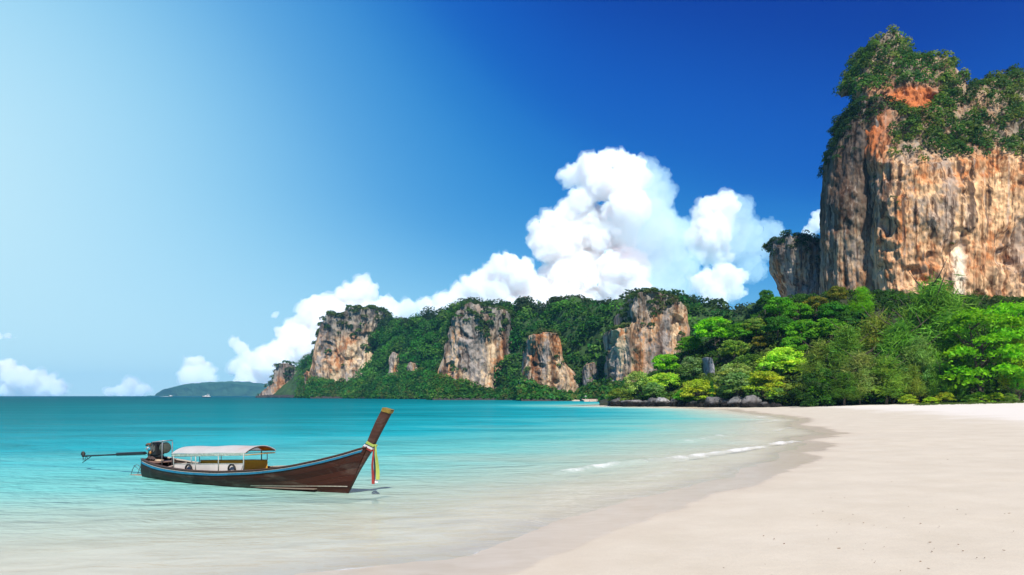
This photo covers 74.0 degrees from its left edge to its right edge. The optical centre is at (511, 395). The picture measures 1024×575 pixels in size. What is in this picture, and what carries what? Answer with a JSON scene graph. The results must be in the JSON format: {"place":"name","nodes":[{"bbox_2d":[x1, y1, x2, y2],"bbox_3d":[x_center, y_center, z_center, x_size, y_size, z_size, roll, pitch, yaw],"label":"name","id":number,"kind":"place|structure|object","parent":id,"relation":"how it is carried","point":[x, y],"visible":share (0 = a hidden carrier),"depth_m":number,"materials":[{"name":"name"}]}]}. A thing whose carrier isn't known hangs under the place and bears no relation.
{"place":"outdoors","nodes":[
{"label":"outdoors","id":0,"kind":"place"},
{"bbox_2d":[150,381,268,395],"bbox_3d":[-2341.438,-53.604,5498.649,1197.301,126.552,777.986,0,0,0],"label":"island","id":1,"kind":"structure","parent":0,"point":[236,388],"depth_m":5149.24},
{"bbox_2d":[258,360,297,395],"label":"cliff","id":2,"kind":"structure","parent":0,"point":[279,380],"depth_m":1104.65,"materials":[{"name":"beige stone"}]},
{"bbox_2d":[302,304,393,384],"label":"cliff","id":3,"kind":"structure","parent":0,"point":[350,354],"depth_m":786.96,"materials":[{"name":"grey stone"}]},
{"bbox_2d":[0,396,789,569],"bbox_3d":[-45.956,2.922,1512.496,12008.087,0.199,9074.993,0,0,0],"label":"sea","id":4,"kind":"structure","parent":0,"point":[46,474],"depth_m":45.53,"materials":[{"name":"liquid"}]},
{"bbox_2d":[81,407,393,492],"bbox_3d":[-10.442,1.848,23.717,15.784,3.004,1.819,0,0,29],"label":"longtail boat","id":5,"kind":"object","parent":4,"relation":"on","point":[338,473],"visible":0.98,"depth_m":22.06,"materials":[{"name":"brown wood"}]},
{"bbox_2d":[144,456,163,459],"bbox_3d":[-13.315,2.266,25.303,0.560,0.186,0.440,0,0,29],"label":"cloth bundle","id":6,"kind":"object","parent":5,"relation":"on","point":[151,457],"visible":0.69,"depth_m":25.11,"materials":[{"name":"fabric"}]},
{"bbox_2d":[363,441,379,483],"bbox_3d":[-4.164,1.987,20.286,0.639,1.263,0.246,0,0,29],"label":"prow sash","id":7,"kind":"object","parent":5,"relation":"attached to","point":[375,471],"visible":0.98,"depth_m":20.15,"materials":[{"name":"fabric"}]},
{"bbox_2d":[435,300,514,388],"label":"cliff","id":8,"kind":"structure","parent":0,"point":[472,350],"depth_m":498.03,"materials":[{"name":"grey stone"}]},
{"bbox_2d":[0,402,1023,574],"bbox_3d":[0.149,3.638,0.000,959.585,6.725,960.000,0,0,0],"label":"sand beach","id":9,"kind":"structure","parent":0,"point":[836,470],"depth_m":16.45,"materials":[{"name":"beige sand"}]},
{"bbox_2d":[610,397,622,406],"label":"boulder","id":10,"kind":"object","parent":9,"relation":"on","point":[615,402],"visible":0.65,"depth_m":191.42,"materials":[{"name":"stone"}]},
{"bbox_2d":[646,397,656,406],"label":"boulder","id":11,"kind":"object","parent":9,"relation":"on","point":[651,402],"visible":0.59,"depth_m":181.19,"materials":[{"name":"stone"}]},
{"bbox_2d":[608,398,784,406],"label":"rock ledge","id":12,"kind":"object","parent":9,"relation":"on","point":[770,403],"visible":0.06,"depth_m":171.17,"materials":[{"name":"grey stone"}]},
{"bbox_2d":[606,388,632,400],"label":"shrub","id":13,"kind":"object","parent":12,"relation":"on","point":[616,393],"visible":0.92,"depth_m":193.16,"materials":[{"name":"green plant"}]},
{"bbox_2d":[620,400,641,406],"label":"boulder","id":14,"kind":"object","parent":12,"relation":"on","point":[628,403],"visible":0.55,"depth_m":185.99,"materials":[{"name":"stone"}]},
{"bbox_2d":[635,400,646,406],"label":"boulder","id":15,"kind":"object","parent":12,"relation":"on","point":[642,403],"visible":0.62,"depth_m":183.54,"materials":[{"name":"stone"}]},
{"bbox_2d":[642,382,667,398],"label":"shrub","id":16,"kind":"object","parent":12,"relation":"on","point":[656,388],"visible":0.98,"depth_m":184.61,"materials":[{"name":"green plant"}]},
{"bbox_2d":[655,397,669,406],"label":"boulder","id":17,"kind":"object","parent":12,"relation":"on","point":[662,402],"visible":0.73,"depth_m":178.17,"materials":[{"name":"stone"}]},
{"bbox_2d":[670,398,680,406],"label":"boulder","id":18,"kind":"object","parent":12,"relation":"on","point":[674,402],"visible":0.72,"depth_m":175.25,"materials":[{"name":"stone"}]},
{"bbox_2d":[677,402,686,406],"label":"boulder","id":19,"kind":"object","parent":12,"relation":"on","point":[681,404],"visible":0.56,"depth_m":173.27,"materials":[{"name":"stone"}]},
{"bbox_2d":[672,389,697,401],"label":"shrub","id":20,"kind":"object","parent":12,"relation":"on","point":[676,395],"visible":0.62,"depth_m":174.47,"materials":[{"name":"green plant"}]},
{"bbox_2d":[685,401,698,406],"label":"boulder","id":21,"kind":"object","parent":12,"relation":"on","point":[693,404],"visible":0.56,"depth_m":170.41,"materials":[{"name":"stone"}]},
{"bbox_2d":[678,379,717,401],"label":"shrub","id":22,"kind":"object","parent":12,"relation":"on","point":[689,386],"visible":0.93,"depth_m":170.34,"materials":[{"name":"green plant"}]},
{"bbox_2d":[709,381,714,396],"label":"columnar tree","id":23,"kind":"object","parent":12,"relation":"on","point":[711,388],"visible":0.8,"depth_m":168.10,"materials":[{"name":"green plant"}]},
{"bbox_2d":[704,397,724,407],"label":"boulder","id":24,"kind":"object","parent":12,"relation":"on","point":[713,401],"visible":0.53,"depth_m":163.18,"materials":[{"name":"stone"}]},
{"bbox_2d":[721,399,729,406],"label":"boulder","id":25,"kind":"object","parent":12,"relation":"on","point":[724,403],"visible":0.39,"depth_m":160.24,"materials":[{"name":"stone"}]},
{"bbox_2d":[727,396,743,406],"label":"boulder","id":26,"kind":"object","parent":12,"relation":"on","point":[734,401],"visible":0.59,"depth_m":157.94,"materials":[{"name":"stone"}]},
{"bbox_2d":[714,372,762,397],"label":"shrub","id":27,"kind":"object","parent":12,"relation":"on","point":[740,378],"visible":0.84,"depth_m":159.71,"materials":[{"name":"green plant"}]},
{"bbox_2d":[739,395,761,407],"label":"boulder","id":28,"kind":"object","parent":12,"relation":"on","point":[749,401],"visible":0.66,"depth_m":153.77,"materials":[{"name":"stone"}]},
{"bbox_2d":[757,402,769,406],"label":"boulder","id":29,"kind":"object","parent":9,"relation":"on","point":[764,404],"visible":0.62,"depth_m":151.28,"materials":[{"name":"stone"}]},
{"bbox_2d":[794,335,839,395],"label":"casuarina tree","id":30,"kind":"object","parent":9,"relation":"on","point":[815,363],"visible":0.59,"depth_m":149.00,"materials":[{"name":"green plant"}]},
{"bbox_2d":[802,378,836,405],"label":"shrub","id":31,"kind":"object","parent":9,"relation":"on","point":[816,392],"visible":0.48,"depth_m":144.80,"materials":[{"name":"green plant"}]},
{"bbox_2d":[818,321,869,404],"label":"casuarina tree","id":32,"kind":"object","parent":9,"relation":"on","point":[848,341],"visible":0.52,"depth_m":146.28,"materials":[{"name":"green plant"}]},
{"bbox_2d":[822,371,869,405],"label":"casuarina tree","id":33,"kind":"object","parent":9,"relation":"on","point":[846,390],"visible":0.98,"depth_m":137.83,"materials":[{"name":"green plant"}]},
{"bbox_2d":[835,348,889,404],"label":"casuarina tree","id":34,"kind":"object","parent":9,"relation":"on","point":[860,363],"visible":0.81,"depth_m":138.84,"materials":[{"name":"green plant"}]},
{"bbox_2d":[723,440,1005,570],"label":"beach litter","id":35,"kind":"object","parent":9,"relation":"on","point":[886,527],"visible":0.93,"depth_m":12.08,"materials":[{"name":"beige"}]},
{"bbox_2d":[859,351,910,404],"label":"casuarina tree","id":36,"kind":"object","parent":9,"relation":"on","point":[884,369],"visible":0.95,"depth_m":136.60,"materials":[{"name":"green plant"}]},
{"bbox_2d":[876,385,907,403],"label":"shrub","id":37,"kind":"object","parent":9,"relation":"on","point":[892,402],"visible":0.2,"depth_m":138.90,"materials":[{"name":"green plant"}]},
{"bbox_2d":[866,315,927,403],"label":"casuarina tree","id":38,"kind":"object","parent":9,"relation":"on","point":[896,339],"visible":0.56,"depth_m":140.81,"materials":[{"name":"green plant"}]},
{"bbox_2d":[786,342,1023,406],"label":"undergrowth","id":39,"kind":"object","parent":9,"relation":"on","point":[809,401],"visible":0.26,"depth_m":141.45,"materials":[{"name":"green plant"}]},
{"bbox_2d":[897,394,919,403],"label":"shrub","id":40,"kind":"object","parent":9,"relation":"on","point":[907,398],"visible":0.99,"depth_m":133.35,"materials":[{"name":"green plant"}]},
{"bbox_2d":[899,364,928,396],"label":"casuarina tree","id":41,"kind":"object","parent":9,"relation":"on","point":[914,387],"visible":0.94,"depth_m":136.24,"materials":[{"name":"green plant"}]},
{"bbox_2d":[894,334,944,402],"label":"casuarina tree","id":42,"kind":"object","parent":9,"relation":"on","point":[919,351],"visible":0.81,"depth_m":137.02,"materials":[{"name":"green plant"}]},
{"bbox_2d":[922,396,939,402],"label":"shrub","id":43,"kind":"object","parent":9,"relation":"on","point":[930,398],"visible":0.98,"depth_m":132.67,"materials":[{"name":"green plant"}]},
{"bbox_2d":[925,358,959,401],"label":"casuarina tree","id":44,"kind":"object","parent":9,"relation":"on","point":[939,368],"visible":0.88,"depth_m":134.45,"materials":[{"name":"green plant"}]},
{"bbox_2d":[935,392,955,402],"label":"shrub","id":45,"kind":"object","parent":9,"relation":"on","point":[940,397],"visible":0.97,"depth_m":132.54,"materials":[{"name":"green plant"}]},
{"bbox_2d":[945,372,969,401],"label":"casuarina tree","id":46,"kind":"object","parent":9,"relation":"on","point":[961,389],"visible":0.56,"depth_m":133.17,"materials":[{"name":"green plant"}]},
{"bbox_2d":[950,305,981,386],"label":"casuarina tree","id":47,"kind":"object","parent":9,"relation":"on","point":[967,364],"visible":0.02,"depth_m":145.48,"materials":[{"name":"green plant"}]},
{"bbox_2d":[960,395,980,401],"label":"shrub","id":48,"kind":"object","parent":9,"relation":"on","point":[969,398],"visible":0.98,"depth_m":131.57,"materials":[{"name":"green plant"}]},
{"bbox_2d":[919,300,1023,401],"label":"almond tree","id":49,"kind":"object","parent":9,"relation":"on","point":[997,315],"visible":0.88,"depth_m":131.62,"materials":[{"name":"green plant"}]},
{"bbox_2d":[971,391,990,401],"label":"shrub","id":50,"kind":"object","parent":9,"relation":"on","point":[982,395],"visible":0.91,"depth_m":131.38,"materials":[{"name":"green plant"}]},
{"bbox_2d":[988,392,1005,401],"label":"shrub","id":51,"kind":"object","parent":9,"relation":"on","point":[997,395],"visible":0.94,"depth_m":131.43,"materials":[{"name":"green plant"}]},
{"bbox_2d":[983,302,1023,347],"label":"broadleaf tree","id":52,"kind":"object","parent":9,"relation":"on","point":[992,330],"visible":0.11,"depth_m":149.45,"materials":[{"name":"green plant"}]},
{"bbox_2d":[990,324,1023,395],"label":"casuarina tree","id":53,"kind":"object","parent":9,"relation":"on","point":[1021,362],"visible":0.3,"depth_m":133.06,"materials":[{"name":"green plant"}]},
{"bbox_2d":[995,368,1023,401],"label":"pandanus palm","id":54,"kind":"object","parent":9,"relation":"on","point":[1021,391],"visible":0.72,"depth_m":130.73,"materials":[{"name":"green plant"}]},
{"bbox_2d":[1003,393,1019,401],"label":"shrub","id":55,"kind":"object","parent":9,"relation":"on","point":[1009,397],"visible":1,"depth_m":130.30,"materials":[{"name":"green plant"}]},
{"bbox_2d":[0,0,1023,395],"label":"sky","id":56,"kind":"structure","parent":0,"point":[187,187],"materials":[{"name":"blue"}]},
{"bbox_2d":[273,296,762,394],"bbox_3d":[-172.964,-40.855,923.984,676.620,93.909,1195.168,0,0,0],"label":"hill","id":57,"kind":"structure","parent":0,"point":[289,387],"depth_m":442.78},
{"bbox_2d":[388,352,399,374],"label":"rock outcrop","id":58,"kind":"object","parent":57,"relation":"on","point":[393,360],"visible":0.52,"depth_m":681.21,"materials":[{"name":"grey stone"}]},
{"bbox_2d":[255,395,569,400],"bbox_3d":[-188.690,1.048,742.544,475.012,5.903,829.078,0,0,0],"label":"rock ledge","id":59,"kind":"object","parent":57,"relation":"on","point":[292,396],"visible":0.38,"depth_m":601.58,"materials":[{"name":"stone"}]},
{"bbox_2d":[407,362,417,371],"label":"rock outcrop","id":60,"kind":"object","parent":57,"relation":"on","point":[411,366],"visible":0.21,"depth_m":630.67,"materials":[{"name":"grey stone"}]},
{"bbox_2d":[293,367,625,400],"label":"shore forest","id":61,"kind":"object","parent":57,"relation":"on","point":[426,384],"visible":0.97,"depth_m":486.35,"materials":[{"name":"green plant"}]},
{"bbox_2d":[293,288,779,397],"bbox_3d":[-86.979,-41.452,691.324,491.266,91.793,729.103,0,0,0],"label":"forest","id":62,"kind":"object","parent":57,"relation":"on","point":[411,339],"visible":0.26,"depth_m":521.73,"materials":[{"name":"green plant"}]},
{"bbox_2d":[582,362,598,386],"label":"rock outcrop","id":63,"kind":"object","parent":57,"relation":"on","point":[589,370],"visible":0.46,"depth_m":389.82,"materials":[{"name":"grey stone"}]},
{"bbox_2d":[516,328,581,391],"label":"cliff","id":64,"kind":"structure","parent":0,"point":[540,360],"depth_m":404.99,"materials":[{"name":"brown stone"}]},
{"bbox_2d":[570,399,598,401],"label":"sand strip","id":65,"kind":"object","parent":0,"point":[594,400],"visible":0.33,"depth_m":356.62,"materials":[{"name":"beige sand"}]},
{"bbox_2d":[603,287,691,388],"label":"cliff","id":66,"kind":"structure","parent":0,"point":[636,345],"depth_m":347.42,"materials":[{"name":"grey stone"}]},
{"bbox_2d":[761,229,820,297],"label":"cliff","id":67,"kind":"structure","parent":0,"point":[794,270],"depth_m":276.86,"materials":[{"name":"grey stone"}]},
{"bbox_2d":[599,295,1023,405],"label":"hill","id":68,"kind":"structure","parent":0,"point":[727,360],"depth_m":177.95,"materials":[{"name":"green plant"}]},
{"bbox_2d":[621,370,649,397],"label":"shrub","id":69,"kind":"object","parent":68,"relation":"on","point":[638,375],"visible":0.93,"depth_m":194.35,"materials":[{"name":"green plant"}]},
{"bbox_2d":[644,372,683,392],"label":"shrub","id":70,"kind":"object","parent":68,"relation":"on","point":[670,377],"visible":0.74,"depth_m":189.22,"materials":[{"name":"green plant"}]},
{"bbox_2d":[651,354,681,372],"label":"broadleaf tree","id":71,"kind":"object","parent":68,"relation":"on","point":[667,362],"visible":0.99,"depth_m":203.02,"materials":[{"name":"green plant"}]},
{"bbox_2d":[674,336,703,355],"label":"broadleaf tree","id":72,"kind":"object","parent":68,"relation":"on","point":[696,343],"visible":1,"depth_m":204.14,"materials":[{"name":"green plant"}]},
{"bbox_2d":[679,356,703,379],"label":"shrub","id":73,"kind":"object","parent":68,"relation":"on","point":[687,362],"visible":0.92,"depth_m":188.17,"materials":[{"name":"green plant"}]},
{"bbox_2d":[702,357,714,376],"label":"rock outcrop","id":74,"kind":"object","parent":68,"relation":"on","point":[708,364],"visible":0.27,"depth_m":182.92,"materials":[{"name":"grey stone"}]},
{"bbox_2d":[692,316,732,350],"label":"broadleaf tree","id":75,"kind":"object","parent":68,"relation":"on","point":[704,329],"visible":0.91,"depth_m":196.63,"materials":[{"name":"green plant"}]},
{"bbox_2d":[714,363,750,383],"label":"shrub","id":76,"kind":"object","parent":68,"relation":"on","point":[725,369],"visible":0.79,"depth_m":170.46,"materials":[{"name":"green plant"}]},
{"bbox_2d":[658,310,807,405],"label":"undergrowth","id":77,"kind":"object","parent":68,"relation":"on","point":[749,359],"visible":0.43,"depth_m":174.32,"materials":[{"name":"green plant"}]},
{"bbox_2d":[717,339,750,362],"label":"broadleaf tree","id":78,"kind":"object","parent":68,"relation":"on","point":[732,347],"visible":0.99,"depth_m":181.34,"materials":[{"name":"green plant"}]},
{"bbox_2d":[727,322,759,342],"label":"broadleaf tree","id":79,"kind":"object","parent":68,"relation":"on","point":[734,330],"visible":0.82,"depth_m":185.15,"materials":[{"name":"green plant"}]},
{"bbox_2d":[741,318,768,335],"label":"broadleaf tree","id":80,"kind":"object","parent":68,"relation":"on","point":[757,323],"visible":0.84,"depth_m":184.02,"materials":[{"name":"green plant"}]},
{"bbox_2d":[749,335,771,350],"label":"broadleaf tree","id":81,"kind":"object","parent":68,"relation":"on","point":[757,340],"visible":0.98,"depth_m":176.13,"materials":[{"name":"green plant"}]},
{"bbox_2d":[742,370,785,398],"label":"shrub","id":82,"kind":"object","parent":68,"relation":"on","point":[755,377],"visible":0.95,"depth_m":155.45,"materials":[{"name":"green plant"}]},
{"bbox_2d":[756,290,773,312],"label":"broadleaf tree","id":83,"kind":"object","parent":68,"relation":"on","point":[765,295],"visible":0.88,"depth_m":191.40,"materials":[{"name":"green plant"}]},
{"bbox_2d":[760,315,792,343],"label":"broadleaf tree","id":84,"kind":"object","parent":68,"relation":"on","point":[776,324],"visible":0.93,"depth_m":172.46,"materials":[{"name":"green plant"}]},
{"bbox_2d":[763,387,789,398],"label":"shrub","id":85,"kind":"object","parent":68,"relation":"on","point":[779,389],"visible":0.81,"depth_m":152.07,"materials":[{"name":"green plant"}]},
{"bbox_2d":[763,296,795,315],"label":"broadleaf tree","id":86,"kind":"object","parent":68,"relation":"on","point":[771,305],"visible":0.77,"depth_m":180.96,"materials":[{"name":"green plant"}]},
{"bbox_2d":[753,346,809,374],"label":"shrub","id":87,"kind":"object","parent":68,"relation":"on","point":[776,354],"visible":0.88,"depth_m":159.78,"materials":[{"name":"green plant"}]},
{"bbox_2d":[778,364,798,375],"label":"shrub","id":88,"kind":"object","parent":68,"relation":"on","point":[787,367],"visible":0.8,"depth_m":159.34,"materials":[{"name":"green plant"}]},
{"bbox_2d":[773,383,809,403],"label":"shrub","id":89,"kind":"object","parent":68,"relation":"on","point":[790,386],"visible":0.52,"depth_m":150.10,"materials":[{"name":"green plant"}]},
{"bbox_2d":[780,336,808,350],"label":"broadleaf tree","id":90,"kind":"object","parent":68,"relation":"on","point":[788,343],"visible":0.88,"depth_m":165.04,"materials":[{"name":"green plant"}]},
{"bbox_2d":[781,302,815,320],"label":"broadleaf tree","id":91,"kind":"object","parent":68,"relation":"on","point":[808,312],"visible":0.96,"depth_m":175.55,"materials":[{"name":"green plant"}]},
{"bbox_2d":[784,319,823,345],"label":"broadleaf tree","id":92,"kind":"object","parent":68,"relation":"on","point":[794,328],"visible":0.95,"depth_m":167.29,"materials":[{"name":"green plant"}]},
{"bbox_2d":[802,296,827,319],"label":"broadleaf tree","id":93,"kind":"object","parent":68,"relation":"on","point":[811,301],"visible":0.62,"depth_m":175.85,"materials":[{"name":"green plant"}]},
{"bbox_2d":[608,288,1023,405],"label":"undergrowth","id":94,"kind":"object","parent":68,"relation":"on","point":[882,296],"visible":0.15,"depth_m":190.13,"materials":[{"name":"green plant"}]},
{"bbox_2d":[809,317,846,339],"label":"broadleaf tree","id":95,"kind":"object","parent":68,"relation":"on","point":[826,326],"visible":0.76,"depth_m":164.44,"materials":[{"name":"green plant"}]},
{"bbox_2d":[815,301,850,318],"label":"broadleaf tree","id":96,"kind":"object","parent":68,"relation":"on","point":[826,310],"visible":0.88,"depth_m":170.09,"materials":[{"name":"green plant"}]},
{"bbox_2d":[826,285,848,301],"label":"broadleaf tree","id":97,"kind":"object","parent":68,"relation":"on","point":[834,295],"visible":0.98,"depth_m":176.72,"materials":[{"name":"green plant"}]},
{"bbox_2d":[833,311,869,326],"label":"broadleaf tree","id":98,"kind":"object","parent":68,"relation":"on","point":[856,315],"visible":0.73,"depth_m":165.57,"materials":[{"name":"green plant"}]},
{"bbox_2d":[845,285,875,315],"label":"casuarina tree","id":99,"kind":"object","parent":68,"relation":"on","point":[861,295],"visible":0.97,"depth_m":174.23,"materials":[{"name":"green plant"}]},
{"bbox_2d":[855,306,895,399],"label":"casuarina tree","id":100,"kind":"object","parent":68,"relation":"on","point":[877,322],"visible":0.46,"depth_m":147.09,"materials":[{"name":"green plant"}]},
{"bbox_2d":[894,290,931,398],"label":"casuarina tree","id":101,"kind":"object","parent":68,"relation":"on","point":[906,315],"visible":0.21,"depth_m":145.66,"materials":[{"name":"green plant"}]},
{"bbox_2d":[876,258,992,402],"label":"casuarina tree","id":102,"kind":"object","parent":68,"relation":"on","point":[935,309],"visible":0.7,"depth_m":140.55,"materials":[{"name":"green plant"}]},
{"bbox_2d":[950,283,994,385],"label":"casuarina tree","id":103,"kind":"object","parent":68,"relation":"on","point":[975,302],"visible":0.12,"depth_m":150.85,"materials":[{"name":"green plant"}]},
{"bbox_2d":[816,94,899,295],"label":"cliff","id":104,"kind":"structure","parent":0,"point":[845,216],"depth_m":248.96,"materials":[{"name":"stone"}]},
{"bbox_2d":[832,24,1023,297],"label":"cliff","id":105,"kind":"structure","parent":0,"point":[970,206],"depth_m":233.59,"materials":[{"name":"brown stone"}]},
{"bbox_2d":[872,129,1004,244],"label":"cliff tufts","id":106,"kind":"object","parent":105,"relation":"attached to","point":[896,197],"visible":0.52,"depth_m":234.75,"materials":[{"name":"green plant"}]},
{"bbox_2d":[913,401,1023,405],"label":"beach grass","id":107,"kind":"structure","parent":0,"point":[954,403],"depth_m":126.21,"materials":[{"name":"green plant"}]}
]}

